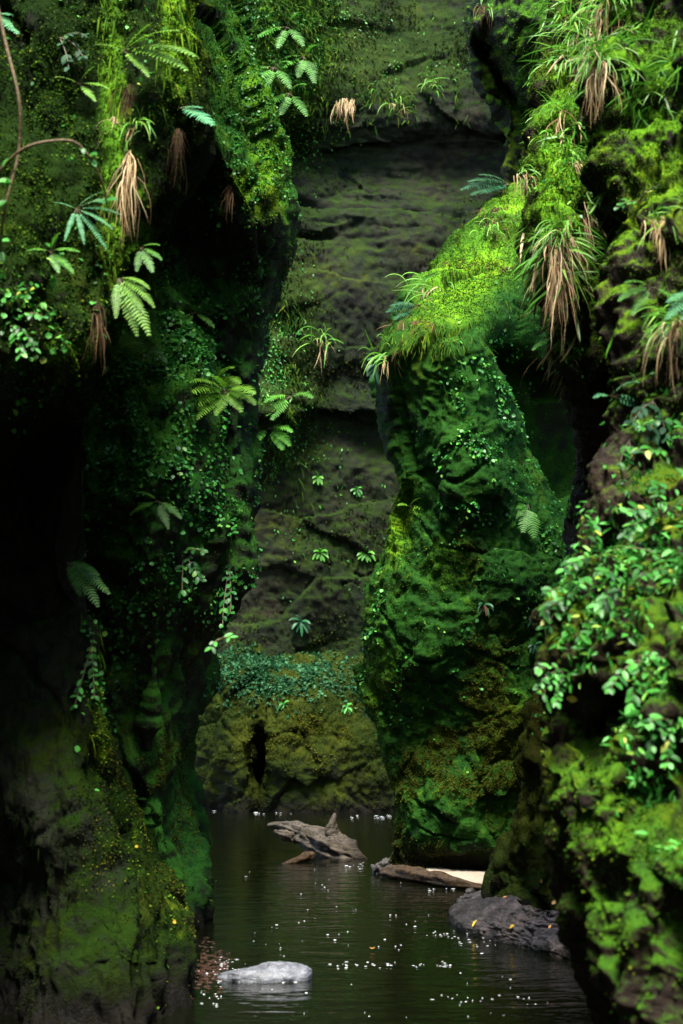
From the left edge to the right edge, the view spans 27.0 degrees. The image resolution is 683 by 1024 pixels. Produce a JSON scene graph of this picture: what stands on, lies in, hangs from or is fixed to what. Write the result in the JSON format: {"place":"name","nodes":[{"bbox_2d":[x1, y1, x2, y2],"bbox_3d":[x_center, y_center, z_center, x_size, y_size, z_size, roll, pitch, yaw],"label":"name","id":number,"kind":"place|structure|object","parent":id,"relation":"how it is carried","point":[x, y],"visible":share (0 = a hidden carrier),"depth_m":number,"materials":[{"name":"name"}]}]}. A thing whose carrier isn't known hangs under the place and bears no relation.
{"place":"outdoors","nodes":[
{"label":"outdoors","id":0,"kind":"place"},
{"bbox_2d":[0,0,215,1023],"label":"rock buttress","id":1,"kind":"object","parent":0,"point":[60,963],"visible":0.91,"depth_m":6.77,"materials":[{"name":"stone"}]},
{"bbox_2d":[1,13,19,34],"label":"fern","id":2,"kind":"object","parent":1,"relation":"attached to","point":[5,20],"visible":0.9,"depth_m":6.86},
{"bbox_2d":[0,12,21,262],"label":"vine","id":3,"kind":"object","parent":1,"relation":"hanging from","point":[2,202],"visible":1,"depth_m":5.36,"materials":[{"name":"brown plant"}]},
{"bbox_2d":[0,139,116,206],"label":"vine","id":4,"kind":"object","parent":3,"relation":"attached to","point":[5,163],"visible":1,"depth_m":5.37,"materials":[{"name":"brown plant"}]},
{"bbox_2d":[9,282,48,360],"bbox_3d":[-1.334,-0.797,5.983,0.114,0.337,0.199,7,-10,-43],"label":"leafy plant","id":5,"kind":"object","parent":1,"relation":"attached to","point":[18,330],"visible":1,"depth_m":5.99,"materials":[{"name":"green plant"}]},
{"bbox_2d":[27,234,79,272],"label":"fern","id":6,"kind":"object","parent":1,"relation":"attached to","point":[61,258],"visible":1,"depth_m":6.08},
{"bbox_2d":[57,31,88,71],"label":"leafy plant","id":7,"kind":"object","parent":1,"relation":"attached to","point":[66,56],"visible":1,"depth_m":6.68,"materials":[{"name":"green plant"}]},
{"bbox_2d":[60,67,106,100],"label":"fern","id":8,"kind":"object","parent":1,"relation":"attached to","point":[91,94],"visible":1,"depth_m":6.65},
{"bbox_2d":[0,396,168,949],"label":"hanging moss","id":9,"kind":"object","parent":1,"relation":"attached to","point":[87,727],"visible":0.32,"depth_m":6.89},
{"bbox_2d":[70,639,99,710],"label":"leafy plant","id":10,"kind":"object","parent":1,"relation":"attached to","point":[90,671],"visible":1,"depth_m":7.02,"materials":[{"name":"green plant"}]},
{"bbox_2d":[54,192,120,249],"bbox_3d":[-1.133,-1.298,6.349,0.317,0.266,0.072,-1,-8,5],"label":"fern","id":11,"kind":"object","parent":1,"relation":"attached to","point":[85,218],"visible":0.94,"depth_m":6.36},
{"bbox_2d":[66,561,109,607],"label":"fern","id":12,"kind":"object","parent":1,"relation":"attached to","point":[75,579],"visible":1,"depth_m":7.00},
{"bbox_2d":[0,0,186,790],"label":"creeper leaves","id":13,"kind":"object","parent":1,"relation":"attached to","point":[48,335],"visible":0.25,"depth_m":6.40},
{"bbox_2d":[81,300,109,371],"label":"dead grass","id":14,"kind":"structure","parent":1,"relation":"attached to","point":[98,317],"depth_m":6.31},
{"bbox_2d":[0,1,197,1008],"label":"creeper leaves","id":15,"kind":"object","parent":1,"relation":"attached to","point":[23,174],"visible":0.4,"depth_m":6.60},
{"bbox_2d":[100,150,150,252],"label":"dead grass","id":16,"kind":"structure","parent":1,"relation":"attached to","point":[127,170],"depth_m":6.58,"materials":[{"name":"plant"}]},
{"bbox_2d":[108,84,142,124],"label":"dead grass","id":17,"kind":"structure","parent":1,"relation":"attached to","point":[127,99],"depth_m":6.72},
{"bbox_2d":[111,277,154,337],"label":"fern","id":18,"kind":"object","parent":1,"relation":"attached to","point":[132,297],"visible":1,"depth_m":6.34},
{"bbox_2d":[119,103,155,150],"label":"grass tuft","id":19,"kind":"object","parent":1,"relation":"attached to","point":[134,128],"visible":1,"depth_m":6.62,"materials":[{"name":"plant"}]},
{"bbox_2d":[95,22,195,76],"bbox_3d":[-0.893,-2.134,6.595,0.498,0.270,0.148,-3,-8,20],"label":"fern","id":20,"kind":"object","parent":1,"relation":"attached to","point":[154,52],"visible":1,"depth_m":6.59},
{"bbox_2d":[80,0,213,751],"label":"hanging moss","id":21,"kind":"object","parent":1,"relation":"attached to","point":[147,278],"visible":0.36,"depth_m":6.93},
{"bbox_2d":[134,243,161,271],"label":"fern","id":22,"kind":"object","parent":1,"relation":"attached to","point":[147,258],"visible":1,"depth_m":6.63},
{"bbox_2d":[164,128,193,188],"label":"dead grass","id":23,"kind":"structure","parent":1,"relation":"attached to","point":[178,142],"depth_m":6.75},
{"bbox_2d":[180,106,214,125],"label":"fern","id":24,"kind":"object","parent":1,"relation":"attached to","point":[190,109],"visible":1,"depth_m":6.65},
{"bbox_2d":[82,0,301,929],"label":"rock buttress","id":25,"kind":"object","parent":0,"point":[158,721],"visible":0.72,"depth_m":9.29,"materials":[{"name":"stone"}]},
{"bbox_2d":[121,339,171,362],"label":"fern","id":26,"kind":"object","parent":25,"relation":"attached to","point":[158,351],"visible":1,"depth_m":8.85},
{"bbox_2d":[129,491,182,528],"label":"fern","id":27,"kind":"object","parent":25,"relation":"attached to","point":[161,508],"visible":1,"depth_m":8.52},
{"bbox_2d":[84,142,291,705],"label":"creeper leaves","id":28,"kind":"object","parent":25,"relation":"attached to","point":[128,404],"visible":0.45,"depth_m":8.92,"materials":[{"name":"plant"}]},
{"bbox_2d":[175,547,207,598],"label":"leafy plant","id":29,"kind":"object","parent":25,"relation":"attached to","point":[194,573],"visible":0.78,"depth_m":8.81,"materials":[{"name":"green plant"}]},
{"bbox_2d":[205,633,237,653],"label":"leafy plant","id":30,"kind":"object","parent":25,"relation":"attached to","point":[212,643],"visible":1,"depth_m":5.95,"materials":[{"name":"green plant"}]},
{"bbox_2d":[190,376,256,419],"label":"fern","id":31,"kind":"object","parent":25,"relation":"attached to","point":[219,397],"visible":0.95,"depth_m":9.07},
{"bbox_2d":[219,183,233,219],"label":"dead grass","id":32,"kind":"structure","parent":25,"relation":"attached to","point":[229,190],"depth_m":9.07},
{"bbox_2d":[219,524,238,627],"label":"leafy plant","id":33,"kind":"object","parent":25,"relation":"attached to","point":[228,593],"visible":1,"depth_m":9.17,"materials":[{"name":"green plant"}]},
{"bbox_2d":[218,366,241,406],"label":"fern","id":34,"kind":"object","parent":25,"relation":"attached to","point":[231,380],"visible":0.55,"depth_m":9.44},
{"bbox_2d":[197,0,301,403],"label":"creeper leaves","id":35,"kind":"object","parent":25,"relation":"attached to","point":[256,108],"visible":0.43,"depth_m":9.75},
{"bbox_2d":[194,643,394,812],"bbox_3d":[-0.815,3.199,21.079,4.671,2.985,4.141,0,-8,0],"label":"rock ledge","id":36,"kind":"object","parent":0,"point":[321,755],"visible":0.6,"depth_m":19.23,"materials":[{"name":"green stone"}]},
{"bbox_2d":[217,642,362,717],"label":"creeper leaves","id":37,"kind":"object","parent":36,"relation":"attached to","point":[274,663],"visible":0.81,"depth_m":19.59,"materials":[{"name":"plant"}]},
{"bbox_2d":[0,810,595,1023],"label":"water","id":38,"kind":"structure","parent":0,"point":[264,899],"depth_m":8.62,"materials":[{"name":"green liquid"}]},
{"bbox_2d":[191,937,232,998],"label":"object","id":39,"kind":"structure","parent":38,"relation":"on","point":[201,970],"depth_m":8.01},
{"bbox_2d":[217,961,312,982],"bbox_3d":[-0.417,2.622,7.727,0.519,0.347,0.290,0,-8,0],"label":"stone","id":40,"kind":"object","parent":38,"relation":"in","point":[275,972],"visible":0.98,"depth_m":7.66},
{"bbox_2d":[282,851,315,863],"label":"branch","id":41,"kind":"object","parent":38,"relation":"on","point":[306,856],"visible":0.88,"depth_m":13.31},
{"bbox_2d":[267,813,367,858],"bbox_3d":[-0.262,3.199,13.928,1.265,0.524,0.366,-7,-10,43],"label":"driftwood","id":42,"kind":"object","parent":38,"relation":"in","point":[330,840],"visible":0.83,"depth_m":13.74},
{"bbox_2d":[202,812,529,1016],"bbox_3d":[-0.127,3.336,13.813,2.417,0.002,14.246,1,-8,-5],"label":"foam","id":43,"kind":"object","parent":38,"relation":"on","point":[367,962],"visible":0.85,"depth_m":8.12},
{"bbox_2d":[371,857,391,873],"bbox_3d":[0.356,3.225,12.427,0.202,0.409,0.224,0,-8,0],"label":"stone","id":44,"kind":"object","parent":38,"relation":"in","point":[385,862],"visible":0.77,"depth_m":12.39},
{"bbox_2d":[379,865,481,889],"bbox_3d":[0.721,3.003,11.696,0.154,0.153,1.209,6,-10,-39],"label":"fallen log","id":45,"kind":"object","parent":38,"relation":"on","point":[407,873],"visible":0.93,"depth_m":11.67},
{"bbox_2d":[448,887,569,959],"bbox_3d":[1.115,2.818,9.283,0.669,0.650,3.744,2,-8,-13],"label":"rock slab","id":46,"kind":"object","parent":38,"relation":"in","point":[495,917],"visible":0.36,"depth_m":8.91,"materials":[{"name":"stone"}]},
{"bbox_2d":[217,0,506,658],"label":"cliff","id":47,"kind":"structure","parent":0,"point":[399,202],"depth_m":21.30,"materials":[{"name":"stone"}]},
{"bbox_2d":[257,425,292,449],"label":"fern","id":48,"kind":"object","parent":47,"relation":"attached to","point":[275,432],"visible":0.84,"depth_m":20.40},
{"bbox_2d":[262,61,292,89],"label":"fern","id":49,"kind":"object","parent":47,"relation":"attached to","point":[281,76],"visible":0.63,"depth_m":20.79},
{"bbox_2d":[257,12,304,47],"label":"fern","id":50,"kind":"object","parent":47,"relation":"attached to","point":[281,34],"visible":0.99,"depth_m":21.07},
{"bbox_2d":[264,392,313,420],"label":"fern","id":51,"kind":"object","parent":47,"relation":"attached to","point":[281,403],"visible":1,"depth_m":20.34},
{"bbox_2d":[273,83,307,116],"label":"fern","id":52,"kind":"object","parent":47,"relation":"attached to","point":[276,97],"visible":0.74,"depth_m":21.03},
{"bbox_2d":[280,45,317,83],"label":"fern","id":53,"kind":"object","parent":47,"relation":"attached to","point":[304,64],"visible":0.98,"depth_m":21.27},
{"bbox_2d":[289,615,309,636],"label":"rosette plant","id":54,"kind":"object","parent":47,"relation":"attached to","point":[302,624],"visible":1,"depth_m":20.59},
{"bbox_2d":[293,326,343,372],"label":"grass tuft","id":55,"kind":"object","parent":47,"relation":"attached to","point":[326,340],"visible":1,"depth_m":20.79,"materials":[{"name":"plant"}]},
{"bbox_2d":[312,548,328,561],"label":"rosette plant","id":56,"kind":"object","parent":47,"relation":"attached to","point":[320,554],"visible":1,"depth_m":20.69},
{"bbox_2d":[331,98,354,131],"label":"dead grass","id":57,"kind":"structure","parent":47,"relation":"on","point":[347,104],"depth_m":21.52,"materials":[{"name":"plant"}]},
{"bbox_2d":[255,0,477,511],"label":"hanging grass","id":58,"kind":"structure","parent":47,"relation":"attached to","point":[294,47],"depth_m":21.25,"materials":[{"name":"plant"}]},
{"bbox_2d":[357,546,375,561],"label":"rosette plant","id":59,"kind":"object","parent":47,"relation":"attached to","point":[362,554],"visible":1,"depth_m":20.85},
{"bbox_2d":[254,0,490,602],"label":"creeper leaves","id":60,"kind":"object","parent":47,"relation":"attached to","point":[279,359],"visible":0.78,"depth_m":21.06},
{"bbox_2d":[370,85,413,120],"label":"grass tuft","id":61,"kind":"object","parent":47,"relation":"attached to","point":[396,99],"visible":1,"depth_m":21.64,"materials":[{"name":"plant"}]},
{"bbox_2d":[464,0,548,191],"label":"rock outcrop","id":62,"kind":"object","parent":47,"relation":"attached to","point":[498,76],"visible":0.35,"depth_m":16.39,"materials":[{"name":"stone"}]},
{"bbox_2d":[473,0,493,26],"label":"grass tuft","id":63,"kind":"object","parent":62,"relation":"attached to","point":[481,8],"visible":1,"depth_m":16.09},
{"bbox_2d":[426,867,485,882],"bbox_3d":[1.056,3.110,12.107,0.724,0.112,0.980,-1,-8,10],"label":"sand bar","id":64,"kind":"object","parent":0,"point":[475,876],"visible":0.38,"depth_m":12.05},
{"bbox_2d":[353,178,575,869],"bbox_3d":[3.380,-0.558,15.224,8.021,8.908,4.130,4,-8,-26],"label":"rock buttress","id":65,"kind":"object","parent":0,"point":[449,813],"visible":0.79,"depth_m":12.25,"materials":[{"name":"plant"}]},
{"bbox_2d":[366,357,384,384],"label":"rosette plant","id":66,"kind":"object","parent":65,"relation":"attached to","point":[370,369],"visible":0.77,"depth_m":12.53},
{"bbox_2d":[360,329,403,379],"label":"grass tuft","id":67,"kind":"object","parent":65,"relation":"on","point":[379,356],"visible":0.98,"depth_m":12.38,"materials":[{"name":"plant"}]},
{"bbox_2d":[386,301,414,319],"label":"fern","id":68,"kind":"object","parent":65,"relation":"attached to","point":[399,304],"visible":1,"depth_m":12.89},
{"bbox_2d":[387,272,453,303],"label":"grass tuft","id":69,"kind":"object","parent":65,"relation":"on","point":[423,283],"visible":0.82,"depth_m":13.27,"materials":[{"name":"plant"}]},
{"bbox_2d":[374,185,513,362],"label":"hanging grass","id":70,"kind":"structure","parent":65,"relation":"attached to","point":[495,192],"depth_m":12.83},
{"bbox_2d":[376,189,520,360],"bbox_3d":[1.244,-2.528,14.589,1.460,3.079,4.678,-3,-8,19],"label":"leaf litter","id":71,"kind":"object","parent":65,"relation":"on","point":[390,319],"visible":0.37,"depth_m":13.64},
{"bbox_2d":[356,259,565,801],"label":"creeper leaves","id":72,"kind":"object","parent":65,"relation":"attached to","point":[511,395],"visible":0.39,"depth_m":12.34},
{"bbox_2d":[461,174,509,195],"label":"fern","id":73,"kind":"object","parent":65,"relation":"attached to","point":[498,184],"visible":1,"depth_m":15.40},
{"bbox_2d":[478,599,493,615],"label":"rosette plant","id":74,"kind":"object","parent":65,"relation":"attached to","point":[483,608],"visible":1,"depth_m":11.98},
{"bbox_2d":[469,204,512,246],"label":"grass tuft","id":75,"kind":"object","parent":65,"relation":"on","point":[494,225],"visible":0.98,"depth_m":14.43,"materials":[{"name":"plant"}]},
{"bbox_2d":[515,496,539,538],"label":"fern","id":76,"kind":"object","parent":65,"relation":"attached to","point":[526,518],"visible":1,"depth_m":12.29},
{"bbox_2d":[481,0,615,910],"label":"rock column","id":77,"kind":"object","parent":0,"point":[519,859],"visible":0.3,"depth_m":8.74,"materials":[{"name":"plant"}]},
{"bbox_2d":[513,159,541,196],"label":"grass tuft","id":78,"kind":"object","parent":77,"relation":"on","point":[526,180],"visible":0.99,"depth_m":8.28,"materials":[{"name":"plant"}]},
{"bbox_2d":[502,0,606,389],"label":"hanging grass","id":79,"kind":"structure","parent":77,"relation":"attached to","point":[524,268],"depth_m":8.30,"materials":[{"name":"plant"}]},
{"bbox_2d":[532,327,581,363],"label":"fern","id":80,"kind":"object","parent":77,"relation":"attached to","point":[545,340],"visible":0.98,"depth_m":7.97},
{"bbox_2d":[518,109,597,734],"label":"creeper leaves","id":81,"kind":"object","parent":77,"relation":"attached to","point":[582,376],"visible":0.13,"depth_m":8.22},
{"bbox_2d":[515,0,604,405],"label":"dead straw","id":82,"kind":"object","parent":77,"relation":"attached to","point":[531,287],"visible":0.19,"depth_m":8.01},
{"bbox_2d":[538,90,587,139],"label":"grass tuft","id":83,"kind":"object","parent":77,"relation":"attached to","point":[563,109],"visible":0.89,"depth_m":8.45,"materials":[{"name":"plant"}]},
{"bbox_2d":[529,185,599,308],"bbox_3d":[1.226,-1.425,7.756,0.407,0.692,0.284,0,-8,0],"label":"grass tuft","id":84,"kind":"object","parent":77,"relation":"attached to","point":[553,236],"visible":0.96,"depth_m":7.81,"materials":[{"name":"green grass blades"},{"name":"dry brown grass"}]},
{"bbox_2d":[543,255,589,354],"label":"dead grass","id":85,"kind":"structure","parent":77,"relation":"attached to","point":[552,291],"depth_m":7.78,"materials":[{"name":"plant"}]},
{"bbox_2d":[541,0,594,65],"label":"grass tuft","id":86,"kind":"object","parent":77,"relation":"on","point":[578,29],"visible":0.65,"depth_m":8.85,"materials":[{"name":"green grass blades"}]},
{"bbox_2d":[553,137,585,172],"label":"grass tuft","id":87,"kind":"object","parent":77,"relation":"attached to","point":[574,160],"visible":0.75,"depth_m":8.16,"materials":[{"name":"plant"}]},
{"bbox_2d":[574,192,605,273],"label":"grass tuft","id":88,"kind":"object","parent":77,"relation":"attached to","point":[584,221],"visible":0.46,"depth_m":8.15,"materials":[{"name":"plant"}]},
{"bbox_2d":[529,0,682,1023],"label":"rock buttress","id":89,"kind":"object","parent":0,"point":[564,739],"visible":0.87,"depth_m":5.15,"materials":[{"name":"stone"}]},
{"bbox_2d":[533,663,565,708],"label":"leafy plant","id":90,"kind":"object","parent":89,"relation":"attached to","point":[548,677],"visible":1,"depth_m":5.05,"materials":[{"name":"green plant"}]},
{"bbox_2d":[536,576,592,633],"bbox_3d":[0.799,0.336,5.114,0.197,0.206,0.137,0,-8,0],"label":"leafy plant","id":91,"kind":"object","parent":89,"relation":"attached to","point":[561,605],"visible":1,"depth_m":5.13,"materials":[{"name":"green plant"}]},
{"bbox_2d":[567,0,633,60],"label":"grass tuft","id":92,"kind":"object","parent":89,"relation":"on","point":[599,6],"visible":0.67,"depth_m":6.97,"materials":[{"name":"green grass blades"}]},
{"bbox_2d":[548,0,663,122],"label":"grass tuft","id":93,"kind":"object","parent":89,"relation":"on","point":[595,56],"visible":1,"depth_m":6.48,"materials":[{"name":"green grass blades"},{"name":"dry brown grass"}]},
{"bbox_2d":[555,515,661,573],"bbox_3d":[0.970,0.136,5.178,0.382,0.239,0.164,0,-8,0],"label":"leafy plant","id":94,"kind":"object","parent":89,"relation":"attached to","point":[596,530],"visible":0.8,"depth_m":5.19,"materials":[{"name":"green plant"}]},
{"bbox_2d":[536,377,682,803],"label":"creeper leaves","id":95,"kind":"object","parent":89,"relation":"attached to","point":[666,578],"visible":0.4,"depth_m":5.07,"materials":[{"name":"plant"}]},
{"bbox_2d":[537,334,682,946],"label":"creeper leaves","id":96,"kind":"object","parent":89,"relation":"attached to","point":[632,777],"visible":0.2,"depth_m":4.60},
{"bbox_2d":[540,7,682,1023],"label":"creeper leaves","id":97,"kind":"object","parent":89,"relation":"attached to","point":[574,837],"visible":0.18,"depth_m":4.62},
{"bbox_2d":[593,381,638,406],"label":"fern","id":98,"kind":"object","parent":89,"relation":"attached to","point":[623,399],"visible":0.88,"depth_m":5.93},
{"bbox_2d":[566,0,682,359],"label":"hanging grass","id":99,"kind":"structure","parent":89,"relation":"attached to","point":[644,70],"depth_m":6.47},
{"bbox_2d":[586,557,671,617],"bbox_3d":[1.026,0.268,4.981,0.338,0.211,0.145,0,-8,0],"label":"leafy plant","id":100,"kind":"object","parent":89,"relation":"attached to","point":[617,593],"visible":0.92,"depth_m":4.99,"materials":[{"name":"green plant"}]},
{"bbox_2d":[602,651,667,714],"bbox_3d":[0.992,0.566,4.720,0.256,0.213,0.097,0,-8,0],"label":"leafy plant","id":101,"kind":"object","parent":89,"relation":"attached to","point":[630,667],"visible":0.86,"depth_m":4.72,"materials":[{"name":"green plant"}]},
{"bbox_2d":[614,185,658,210],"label":"leafy plant","id":102,"kind":"object","parent":89,"relation":"attached to","point":[621,204],"visible":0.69,"depth_m":6.22,"materials":[{"name":"green plant"}]},
{"bbox_2d":[616,419,659,466],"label":"leafy plant","id":103,"kind":"object","parent":89,"relation":"attached to","point":[623,449],"visible":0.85,"depth_m":5.68,"materials":[{"name":"green plant"}]},
{"bbox_2d":[617,280,676,314],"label":"fern","id":104,"kind":"object","parent":89,"relation":"attached to","point":[641,297],"visible":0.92,"depth_m":5.92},
{"bbox_2d":[624,399,673,444],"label":"leafy plant","id":105,"kind":"object","parent":89,"relation":"attached to","point":[643,408],"visible":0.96,"depth_m":5.71,"materials":[{"name":"green plant"}]},
{"bbox_2d":[617,480,682,541],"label":"leafy plant","id":106,"kind":"object","parent":89,"relation":"attached to","point":[644,513],"visible":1,"depth_m":5.25,"materials":[{"name":"green plant"}]},
{"bbox_2d":[631,418,682,473],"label":"leafy plant","id":107,"kind":"object","parent":89,"relation":"attached to","point":[649,451],"visible":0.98,"depth_m":5.65,"materials":[{"name":"green plant"}]},
{"bbox_2d":[633,276,682,392],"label":"grass tuft","id":108,"kind":"object","parent":89,"relation":"attached to","point":[670,327],"visible":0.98,"depth_m":5.76,"materials":[{"name":"plant"}]},
{"bbox_2d":[637,713,680,769],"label":"leafy plant","id":109,"kind":"object","parent":89,"relation":"attached to","point":[649,746],"visible":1,"depth_m":4.49,"materials":[{"name":"green plant"}]},
{"bbox_2d":[637,186,682,258],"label":"grass tuft","id":110,"kind":"object","parent":89,"relation":"attached to","point":[663,211],"visible":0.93,"depth_m":6.03,"materials":[{"name":"plant"}]},
{"bbox_2d":[651,220,670,275],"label":"dead grass","id":111,"kind":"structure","parent":89,"relation":"attached to","point":[661,243],"depth_m":6.01,"materials":[{"name":"plant"}]},
{"bbox_2d":[664,293,682,319],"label":"fern","id":112,"kind":"object","parent":89,"relation":"attached to","point":[677,307],"visible":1,"depth_m":5.66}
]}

